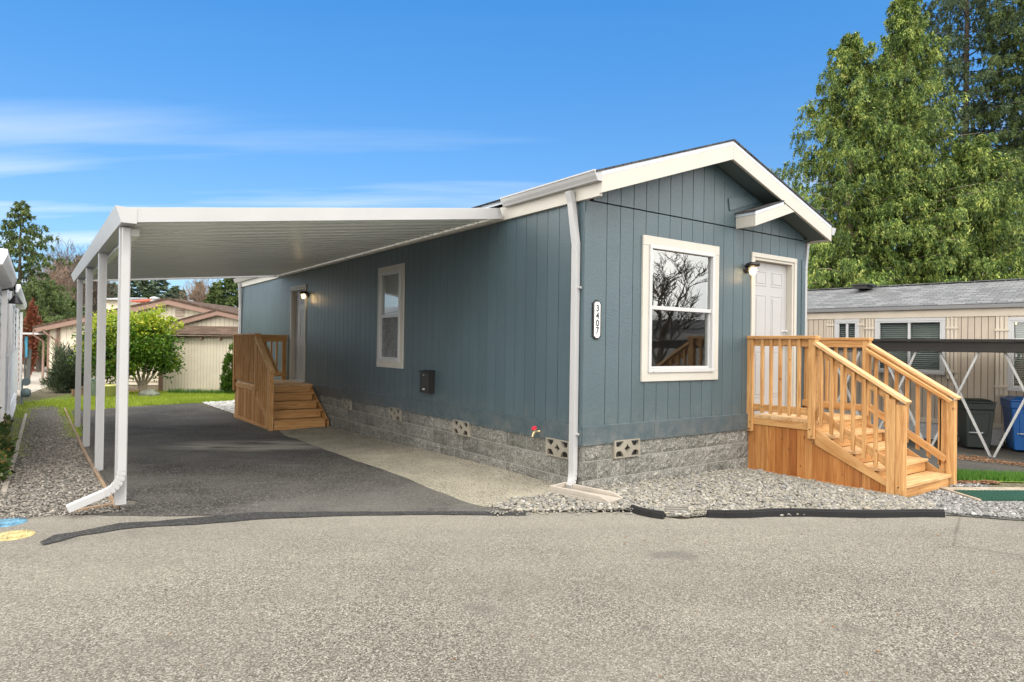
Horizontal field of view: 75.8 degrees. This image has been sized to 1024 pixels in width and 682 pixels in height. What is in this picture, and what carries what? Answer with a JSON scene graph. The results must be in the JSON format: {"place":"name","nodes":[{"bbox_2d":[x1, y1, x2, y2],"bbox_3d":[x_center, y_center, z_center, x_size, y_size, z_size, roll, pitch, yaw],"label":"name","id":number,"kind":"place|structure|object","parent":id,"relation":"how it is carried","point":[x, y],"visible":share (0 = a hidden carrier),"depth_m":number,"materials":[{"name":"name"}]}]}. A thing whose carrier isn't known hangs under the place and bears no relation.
{"place":"outdoors","nodes":[
{"label":"outdoors","id":0,"kind":"place"},
{"bbox_2d":[17,363,46,395],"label":"path","id":1,"kind":"structure","parent":0,"point":[33,385],"depth_m":26.13,"materials":[{"name":"concrete"}]},
{"bbox_2d":[18,332,45,381],"bbox_3d":[-18.193,0.657,25.194,0.900,1.939,1.200,1,0,0],"label":"lean to","id":2,"kind":"object","parent":1,"relation":"on","point":[27,362],"visible":0.52,"depth_m":24.77,"materials":[{"name":"white paint"}]},
{"bbox_2d":[0,399,136,518],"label":"gravel path","id":3,"kind":"structure","parent":0,"point":[44,413],"depth_m":9.16,"materials":[{"name":"grey gravel"}]},
{"bbox_2d":[1,413,26,493],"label":"concrete edging","id":4,"kind":"object","parent":3,"relation":"on","point":[6,483],"visible":0.6,"depth_m":9.00,"materials":[{"name":"grey concrete"}]},
{"bbox_2d":[20,378,30,404],"bbox_3d":[-12.360,1.290,16.718,0.225,0.698,0.219,1,-1,-36],"label":"gas meter","id":5,"kind":"object","parent":3,"relation":"on","point":[25,392],"visible":0.94,"depth_m":16.64,"materials":[{"name":"grey metal"}]},
{"bbox_2d":[8,396,82,456],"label":"path grass","id":6,"kind":"structure","parent":3,"relation":"on","point":[61,403],"depth_m":15.00,"materials":[{"name":"green plant"}]},
{"bbox_2d":[0,416,126,518],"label":"gravel chips","id":7,"kind":"object","parent":3,"relation":"on","point":[33,471],"visible":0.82,"depth_m":7.48,"materials":[{"name":"grey gravel"}]},
{"bbox_2d":[64,407,118,509],"bbox_3d":[-7.256,1.592,10.995,0.052,0.216,12.445,1,-1,-36],"label":"timber edging","id":8,"kind":"object","parent":3,"relation":"on","point":[100,479],"visible":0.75,"depth_m":8.38,"materials":[{"name":"brown wood"}]},
{"bbox_2d":[106,298,147,309],"bbox_3d":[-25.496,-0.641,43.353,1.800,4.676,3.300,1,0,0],"label":"house","id":9,"kind":"structure","parent":0,"point":[110,302],"depth_m":42.02,"materials":[{"name":"beige paint"}]},
{"bbox_2d":[40,390,234,410],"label":"lawn","id":10,"kind":"structure","parent":0,"point":[65,397],"depth_m":18.72,"materials":[{"name":"green plant"}]},
{"bbox_2d":[71,389,83,395],"bbox_3d":[-12.901,1.542,19.588,0.310,0.220,0.200,1,0,0],"label":"timber planter","id":11,"kind":"object","parent":10,"relation":"on","point":[73,392],"visible":0.42,"depth_m":19.49,"materials":[{"name":"brown wood"}]},
{"bbox_2d":[105,384,115,396],"bbox_3d":[-11.909,1.470,19.388,0.518,0.380,0.518,1,-1,-36],"label":"garden pot","id":12,"kind":"object","parent":10,"relation":"on","point":[110,389],"visible":0.47,"depth_m":19.24,"materials":[{"name":"ceramic"}]},
{"bbox_2d":[67,302,186,391],"bbox_3d":[-11.656,0.246,20.119,3.253,2.998,2.574,1,-1,-36],"label":"camellia tree","id":13,"kind":"object","parent":10,"relation":"on","point":[156,350],"visible":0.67,"depth_m":19.92,"materials":[{"name":"green plant"}]},
{"bbox_2d":[138,389,159,396],"bbox_3d":[-10.925,1.619,19.785,0.581,0.362,0.446,1,0,0],"label":"boulder","id":14,"kind":"object","parent":10,"relation":"on","point":[151,392],"visible":0.64,"depth_m":19.64,"materials":[{"name":"stone"}]},
{"bbox_2d":[168,388,234,393],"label":"wall foot grass","id":15,"kind":"structure","parent":10,"relation":"on","point":[198,391],"depth_m":20.95,"materials":[{"name":"green plant"}]},
{"bbox_2d":[219,342,234,392],"bbox_3d":[-9.097,0.954,21.182,0.694,1.852,0.696,1,0,9],"label":"cypress shrub","id":16,"kind":"object","parent":10,"relation":"on","point":[226,377],"visible":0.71,"depth_m":21.06,"materials":[{"name":"green plant"}]},
{"label":"mulch bed","id":17,"kind":"structure","parent":10,"relation":"on","visible":0},
{"bbox_2d":[36,331,94,393],"bbox_3d":[-14.217,0.816,20.980,1.691,2.308,1.486,1,0,12],"label":"rosemary bush","id":18,"kind":"object","parent":17,"relation":"on","point":[61,378],"visible":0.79,"depth_m":20.73,"materials":[{"name":"green plant"}]},
{"bbox_2d":[91,378,95,395],"bbox_3d":[-12.444,1.379,19.589,0.356,0.550,0.356,1,-1,-36],"label":"garden pot","id":19,"kind":"object","parent":17,"relation":"on","point":[93,389],"visible":0.3,"depth_m":19.45,"materials":[{"name":"green ceramic"}]},
{"bbox_2d":[68,403,508,515],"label":"driveway","id":20,"kind":"structure","parent":0,"point":[304,476],"depth_m":7.80,"materials":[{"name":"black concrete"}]},
{"bbox_2d":[66,205,502,512],"bbox_3d":[-4.655,0.013,10.589,4.396,3.374,9.406,1,-1,-36],"label":"carport","id":21,"kind":"object","parent":20,"relation":"on","point":[127,246],"visible":0.96,"depth_m":8.01,"materials":[{"name":"white metal"}]},
{"bbox_2d":[280,426,553,513],"bbox_3d":[-2.798,1.609,9.282,3.020,0.123,8.850,1,-1,-36],"label":"sand strip","id":22,"kind":"object","parent":20,"relation":"on","point":[514,488],"visible":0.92,"depth_m":8.19,"materials":[{"name":"beige sand"}]},
{"bbox_2d":[289,427,549,511],"bbox_3d":[-1.741,1.610,9.385,1.057,0.144,7.520,1,-1,-36],"label":"sand grit","id":23,"kind":"object","parent":22,"relation":"on","point":[502,473],"visible":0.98,"depth_m":8.57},
{"bbox_2d":[117,453,864,624],"bbox_3d":[-1.627,1.582,6.243,8.744,0.090,4.330,1,-1,36],"label":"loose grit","id":24,"kind":"object","parent":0,"point":[427,494],"visible":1,"depth_m":6.25,"materials":[{"name":"grey gravel"}]},
{"bbox_2d":[0,0,1022,306],"label":"sky","id":25,"kind":"structure","parent":0,"point":[105,104],"materials":[{"name":"blue"}]},
{"bbox_2d":[0,512,1023,681],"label":"road","id":26,"kind":"structure","parent":0,"point":[73,609],"depth_m":3.98,"materials":[{"name":"grey asphalt"}]},
{"bbox_2d":[0,517,27,527],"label":"utility cover","id":27,"kind":"object","parent":26,"relation":"on","point":[6,522],"visible":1,"depth_m":5.50,"materials":[{"name":"blue paint"}]},
{"bbox_2d":[0,529,35,540],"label":"utility cover","id":28,"kind":"object","parent":26,"relation":"on","point":[12,535],"visible":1,"depth_m":5.13,"materials":[{"name":"yellow paint"}]},
{"bbox_2d":[41,511,525,544],"bbox_3d":[-1.784,1.548,5.740,3.852,0.001,0.665,1,0,-16],"label":"asphalt seam","id":29,"kind":"object","parent":26,"relation":"on","point":[202,520],"visible":0.99,"depth_m":5.75,"materials":[{"name":"black asphalt"}]},
{"bbox_2d":[488,508,632,515],"bbox_3d":[0.479,1.573,6.096,1.398,0.036,0.260,1,0,-7],"label":"seam grit","id":30,"kind":"object","parent":26,"relation":"on","point":[535,511],"visible":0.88,"depth_m":6.04,"materials":[{"name":"grey gravel"}]},
{"bbox_2d":[630,504,664,518],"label":"rubber kerb","id":31,"kind":"structure","parent":26,"relation":"on","point":[647,512],"depth_m":5.98,"materials":[{"name":"black rubber"}]},
{"bbox_2d":[707,508,944,517],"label":"rubber kerb","id":32,"kind":"structure","parent":26,"relation":"on","point":[836,513],"depth_m":6.07,"materials":[{"name":"black rubber"}]},
{"bbox_2d":[16,385,1023,520],"bbox_3d":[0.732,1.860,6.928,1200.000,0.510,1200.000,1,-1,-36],"label":"ground","id":33,"kind":"structure","parent":0,"point":[38,394],"depth_m":17.65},
{"bbox_2d":[0,407,18,481],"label":"ivy bush","id":34,"kind":"object","parent":33,"relation":"on","point":[7,448],"visible":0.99,"depth_m":7.88,"materials":[{"name":"green plant"}]},
{"bbox_2d":[0,246,26,422],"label":"white house","id":35,"kind":"structure","parent":33,"relation":"on","point":[10,345],"depth_m":12.11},
{"bbox_2d":[6,292,9,361],"bbox_3d":[-8.731,-0.234,11.378,0.029,1.170,1.340,1,-1,-36],"label":"window","id":36,"kind":"structure","parent":35,"relation":"in","point":[8,296],"depth_m":11.65,"materials":[{"name":"white"}]},
{"bbox_2d":[1,287,22,303],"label":"barn lamp","id":37,"kind":"object","parent":35,"relation":"attached to","point":[15,299],"visible":1,"depth_m":9.29,"materials":[{"name":"black metal"}]},
{"bbox_2d":[11,304,14,352],"bbox_3d":[-10.544,-0.291,13.893,0.029,1.070,1.540,1,-1,-36],"label":"window","id":38,"kind":"structure","parent":35,"relation":"in","point":[13,305],"depth_m":13.96,"materials":[{"name":"white"}]},
{"bbox_2d":[16,308,18,347],"bbox_3d":[-12.854,-0.326,17.097,0.029,1.020,1.440,1,-1,-36],"label":"window","id":39,"kind":"structure","parent":35,"relation":"in","point":[17,315],"depth_m":16.52,"materials":[{"name":"white"}]},
{"bbox_2d":[22,297,42,374],"bbox_3d":[-21.915,-0.138,30.003,0.896,3.748,1.026,1,-1,-36],"label":"rusty shrub","id":40,"kind":"object","parent":33,"relation":"on","point":[32,318],"visible":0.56,"depth_m":29.88,"materials":[{"name":"red plant"}]},
{"bbox_2d":[0,200,84,336],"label":"fir tree","id":41,"kind":"object","parent":33,"relation":"on","point":[33,258],"visible":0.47,"depth_m":35.99,"materials":[{"name":"green plant"}]},
{"bbox_2d":[19,280,76,371],"bbox_3d":[-24.308,-0.475,33.907,4.552,5.438,4.723,1,-1,-36],"label":"fir tree","id":42,"kind":"object","parent":33,"relation":"on","point":[50,309],"visible":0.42,"depth_m":33.72,"materials":[{"name":"green plant"}]},
{"bbox_2d":[22,298,84,365],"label":"conifer","id":43,"kind":"object","parent":33,"relation":"on","point":[74,303],"visible":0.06,"depth_m":41.78,"materials":[{"name":"green plant"}]},
{"bbox_2d":[21,245,93,301],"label":"bare tree","id":44,"kind":"object","parent":33,"relation":"on","point":[58,278],"visible":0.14,"depth_m":51.92,"materials":[{"name":"brown plant"}]},
{"bbox_2d":[40,234,88,298],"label":"bare tree","id":45,"kind":"object","parent":33,"relation":"on","point":[66,259],"visible":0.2,"depth_m":54.77,"materials":[{"name":"brown plant"}]},
{"bbox_2d":[55,240,117,312],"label":"bare tree","id":46,"kind":"object","parent":33,"relation":"on","point":[95,287],"visible":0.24,"depth_m":49.70,"materials":[{"name":"brown plant"}]},
{"bbox_2d":[71,503,111,512],"bbox_3d":[-3.797,1.539,5.998,0.035,0.072,0.405,1,-1,36],"label":"timber edging","id":47,"kind":"object","parent":33,"relation":"on","point":[95,507],"visible":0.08,"depth_m":5.97,"materials":[{"name":"beige wood"}]},
{"bbox_2d":[107,282,117,297],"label":"conifer","id":48,"kind":"object","parent":33,"relation":"on","point":[111,288],"visible":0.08,"depth_m":63.74,"materials":[{"name":"green plant"}]},
{"bbox_2d":[114,280,164,299],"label":"conifer","id":49,"kind":"object","parent":33,"relation":"on","point":[142,285],"visible":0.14,"depth_m":57.70,"materials":[{"name":"green plant"}]},
{"bbox_2d":[139,294,153,302],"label":"conifer","id":50,"kind":"object","parent":33,"relation":"on","point":[147,296],"visible":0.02,"depth_m":49.81,"materials":[{"name":"green plant"}]},
{"bbox_2d":[144,280,175,298],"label":"conifer","id":51,"kind":"object","parent":33,"relation":"on","point":[163,285],"visible":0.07,"depth_m":65.85,"materials":[{"name":"green plant"}]},
{"bbox_2d":[130,299,190,302],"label":"red roof house","id":52,"kind":"structure","parent":33,"relation":"on","point":[143,300],"depth_m":46.46,"materials":[{"name":"white paint"}]},
{"bbox_2d":[32,297,297,384],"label":"beige house","id":53,"kind":"structure","parent":33,"relation":"on","point":[179,309],"depth_m":24.97,"materials":[{"name":"paint"}]},
{"bbox_2d":[169,285,183,299],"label":"conifer","id":54,"kind":"object","parent":33,"relation":"on","point":[178,295],"visible":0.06,"depth_m":73.83,"materials":[{"name":"green plant"}]},
{"bbox_2d":[180,288,187,299],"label":"conifer","id":55,"kind":"object","parent":33,"relation":"on","point":[185,297],"visible":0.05,"depth_m":77.87,"materials":[{"name":"green plant"}]},
{"bbox_2d":[188,281,205,300],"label":"conifer","id":56,"kind":"object","parent":33,"relation":"on","point":[198,283],"depth_m":75.83,"materials":[{"name":"green plant"}]},
{"bbox_2d":[158,326,237,390],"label":"garden shed","id":57,"kind":"structure","parent":33,"relation":"on","point":[203,356],"depth_m":21.89,"materials":[{"name":"beige paint"}]},
{"bbox_2d":[176,279,220,301],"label":"bare tree","id":58,"kind":"object","parent":33,"relation":"on","point":[201,292],"visible":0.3,"depth_m":65.44,"materials":[{"name":"brown plant"}]},
{"bbox_2d":[169,309,238,335],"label":"beige wing","id":59,"kind":"structure","parent":33,"relation":"on","point":[217,317],"depth_m":23.20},
{"bbox_2d":[203,285,224,303],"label":"conifer","id":60,"kind":"object","parent":33,"relation":"on","point":[210,300],"visible":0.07,"depth_m":54.65,"materials":[{"name":"green plant"}]},
{"bbox_2d":[209,278,238,307],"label":"conifer","id":61,"kind":"object","parent":33,"relation":"on","point":[231,286],"visible":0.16,"depth_m":49.40,"materials":[{"name":"green plant"}]},
{"bbox_2d":[233,139,835,488],"bbox_3d":[-1.709,-0.269,14.064,4.658,4.382,15.066,1,-1,-36],"label":"mobile home","id":62,"kind":"object","parent":33,"relation":"on","point":[489,321],"visible":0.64,"depth_m":8.30,"materials":[{"name":"blue paint"}]},
{"bbox_2d":[289,284,306,382],"bbox_3d":[-4.695,-0.158,14.567,0.170,2.133,1.056,1,-1,-36],"label":"front door","id":63,"kind":"structure","parent":62,"relation":"in","point":[297,355],"depth_m":14.79,"materials":[{"name":"beige paint"}]},
{"bbox_2d":[299,291,308,297],"bbox_3d":[-4.415,-0.978,13.959,0.193,0.170,0.176,1,-1,-36],"label":"wall lamp","id":64,"kind":"object","parent":62,"relation":"attached to","point":[306,293],"visible":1,"depth_m":13.93,"materials":[{"name":"black metal"}]},
{"bbox_2d":[376,263,404,368],"bbox_3d":[-1.957,-0.396,10.740,0.143,1.660,0.960,1,-1,-36],"label":"window","id":65,"kind":"structure","parent":62,"relation":"in","point":[394,361],"depth_m":10.72,"materials":[{"name":"beige paint"}]},
{"bbox_2d":[418,370,434,393],"bbox_3d":[-1.243,0.589,9.568,0.135,0.334,0.270,1,-1,-36],"label":"electrical box","id":66,"kind":"object","parent":62,"relation":"attached to","point":[427,381],"visible":1,"depth_m":9.49,"materials":[{"name":"black metal"}]},
{"bbox_2d":[531,426,539,436],"bbox_3d":[0.268,1.023,7.453,0.109,0.121,0.064,1,-1,-36],"label":"garden tap","id":67,"kind":"object","parent":62,"relation":"attached to","point":[534,428],"visible":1,"depth_m":7.43,"materials":[{"name":"gold metal"}]},
{"bbox_2d":[592,300,600,339],"bbox_3d":[0.907,-0.227,7.021,0.120,0.424,0.022,1,-1,-36],"label":"house number plaque","id":68,"kind":"object","parent":62,"relation":"attached to","point":[596,319],"visible":1,"depth_m":7.01,"materials":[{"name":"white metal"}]},
{"bbox_2d":[640,235,719,381],"bbox_3d":[2.011,-0.360,7.839,1.370,1.660,0.108,1,-1,-36],"label":"window","id":69,"kind":"structure","parent":62,"relation":"in","point":[648,373],"depth_m":7.79,"materials":[{"name":"beige paint"}]},
{"bbox_2d":[743,262,759,273],"bbox_3d":[3.106,-0.935,8.500,0.176,0.170,0.193,1,-1,-36],"label":"wall lamp","id":70,"kind":"object","parent":62,"relation":"attached to","point":[747,267],"visible":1,"depth_m":8.48,"materials":[{"name":"black metal"}]},
{"bbox_2d":[750,252,796,413],"bbox_3d":[3.534,-0.089,8.986,1.056,2.148,0.170,1,-1,-36],"label":"front door","id":71,"kind":"structure","parent":62,"relation":"in","point":[773,283],"depth_m":9.09,"materials":[{"name":"beige paint"}]},
{"bbox_2d":[487,475,906,516],"bbox_3d":[2.160,1.621,6.490,4.205,0.074,2.620,1,-1,-36],"label":"pebble bedding","id":72,"kind":"object","parent":33,"relation":"on","point":[626,508],"visible":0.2,"depth_m":6.16,"materials":[{"name":"grey gravel"}]},
{"bbox_2d":[549,482,622,503],"bbox_3d":[0.739,1.527,6.611,0.720,0.082,0.260,0,-1,41],"label":"splash block","id":73,"kind":"object","parent":72,"relation":"on","point":[591,494],"depth_m":6.58,"materials":[{"name":"concrete"}]},
{"bbox_2d":[486,468,936,515],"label":"river pebbles","id":74,"kind":"object","parent":72,"relation":"on","point":[678,491],"visible":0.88,"depth_m":6.74,"materials":[{"name":"grey gravel"}]},
{"bbox_2d":[665,505,689,517],"bbox_3d":[1.513,1.562,6.026,0.208,0.078,0.138,1,0,8],"label":"drain mat","id":75,"kind":"object","parent":74,"relation":"on","point":[671,509],"visible":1,"depth_m":6.04,"materials":[{"name":"plastic"}]},
{"bbox_2d":[746,336,961,496],"bbox_3d":[4.198,0.861,8.209,1.412,1.830,1.974,1,-1,-36],"label":"front porch","id":76,"kind":"object","parent":33,"relation":"on","point":[810,440],"visible":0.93,"depth_m":7.92,"materials":[{"name":"brown wood"}]},
{"bbox_2d":[770,31,968,289],"bbox_3d":[13.179,-4.726,26.921,10.234,15.490,11.732,1,-1,-36],"label":"cedar tree","id":77,"kind":"object","parent":33,"relation":"on","point":[857,69],"visible":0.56,"depth_m":25.45,"materials":[{"name":"green plant"}]},
{"bbox_2d":[808,0,1007,288],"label":"cedar tree","id":78,"kind":"object","parent":33,"relation":"on","point":[900,40],"visible":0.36,"depth_m":25.65,"materials":[{"name":"green plant"}]},
{"bbox_2d":[843,0,1023,273],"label":"fir tree","id":79,"kind":"object","parent":33,"relation":"on","point":[952,68],"visible":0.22,"depth_m":32.12,"materials":[{"name":"green plant"}]},
{"bbox_2d":[877,139,1023,284],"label":"cedar tree","id":80,"kind":"object","parent":33,"relation":"on","point":[989,262],"visible":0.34,"depth_m":24.85,"materials":[{"name":"green plant"}]},
{"bbox_2d":[908,0,1023,277],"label":"fir tree","id":81,"kind":"object","parent":33,"relation":"on","point":[1008,81],"visible":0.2,"depth_m":30.85,"materials":[{"name":"green plant"}]},
{"bbox_2d":[910,483,1023,519],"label":"dark gravel apron","id":82,"kind":"object","parent":33,"relation":"on","point":[986,485],"visible":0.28,"depth_m":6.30,"materials":[{"name":"grey gravel"}]},
{"bbox_2d":[957,480,1001,483],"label":"bark mulch chips","id":83,"kind":"object","parent":82,"relation":"on","point":[979,481],"visible":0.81,"depth_m":7.99,"materials":[{"name":"brown wood"}]},
{"bbox_2d":[940,487,1023,500],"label":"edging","id":84,"kind":"object","parent":82,"relation":"on","point":[997,493],"visible":0.93,"depth_m":7.39,"materials":[{"name":"green plastic"}]},
{"bbox_2d":[135,529,995,680],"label":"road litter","id":85,"kind":"object","parent":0,"point":[833,626],"visible":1,"depth_m":3.81,"materials":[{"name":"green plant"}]},
{"bbox_2d":[907,438,1023,472],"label":"neighbour driveway","id":86,"kind":"structure","parent":0,"point":[1008,454],"depth_m":11.74,"materials":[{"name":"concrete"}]},
{"bbox_2d":[807,278,1023,446],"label":"neighbour house","id":87,"kind":"structure","parent":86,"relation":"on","point":[987,309],"depth_m":14.54,"materials":[{"name":"beige paint"}]},
{"bbox_2d":[834,319,859,350],"bbox_3d":[7.969,-0.139,15.621,0.125,0.750,0.561,1,-1,-43],"label":"window","id":88,"kind":"structure","parent":87,"relation":"in","point":[837,322],"depth_m":15.61,"materials":[{"name":"white paint"}]},
{"bbox_2d":[875,317,945,374],"bbox_3d":[8.867,0.108,14.666,0.125,1.232,1.390,1,-1,-43],"label":"window","id":89,"kind":"structure","parent":87,"relation":"in","point":[909,321],"depth_m":14.61,"materials":[{"name":"white paint"}]},
{"bbox_2d":[1007,317,1023,390],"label":"window","id":90,"kind":"structure","parent":87,"relation":"in","point":[1011,320],"depth_m":13.28,"materials":[{"name":"white paint"}]},
{"bbox_2d":[829,339,1023,456],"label":"neighbour carport","id":91,"kind":"object","parent":86,"relation":"on","point":[978,346],"visible":0.25,"depth_m":12.28,"materials":[{"name":"brown paint"}]},
{"bbox_2d":[957,398,996,447],"bbox_3d":[9.156,1.636,13.035,0.545,0.990,0.674,1,0,16],"label":"wheeled bin","id":92,"kind":"object","parent":86,"relation":"on","point":[981,410],"visible":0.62,"depth_m":12.79,"materials":[{"name":"black plastic"}]},
{"bbox_2d":[957,455,1023,465],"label":"leaf litter","id":93,"kind":"object","parent":86,"relation":"on","point":[971,458],"visible":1,"depth_m":11.02,"materials":[{"name":"brown plant"}]},
{"bbox_2d":[999,396,1023,450],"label":"wheeled bin","id":94,"kind":"object","parent":86,"relation":"on","point":[1014,439],"visible":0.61,"depth_m":12.54,"materials":[{"name":"blue plastic"}]},
{"bbox_2d":[938,466,1023,481],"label":"verge grass","id":95,"kind":"structure","parent":0,"point":[976,475],"depth_m":8.26,"materials":[{"name":"green plant"}]},
{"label":"pale gravel strip","id":96,"kind":"structure","parent":0,"visible":0},
{"bbox_2d":[202,400,234,413],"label":"pale gravel chips","id":97,"kind":"object","parent":96,"relation":"on","point":[228,406],"visible":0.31,"depth_m":17.24,"materials":[{"name":"white gravel"}]},
{"bbox_2d":[232,333,328,430],"bbox_3d":[-4.839,0.790,13.619,1.182,1.868,2.923,1,-1,-36],"label":"side porch","id":98,"kind":"object","parent":96,"relation":"on","point":[264,399],"visible":0.91,"depth_m":13.09,"materials":[{"name":"brown wood"}]}
]}

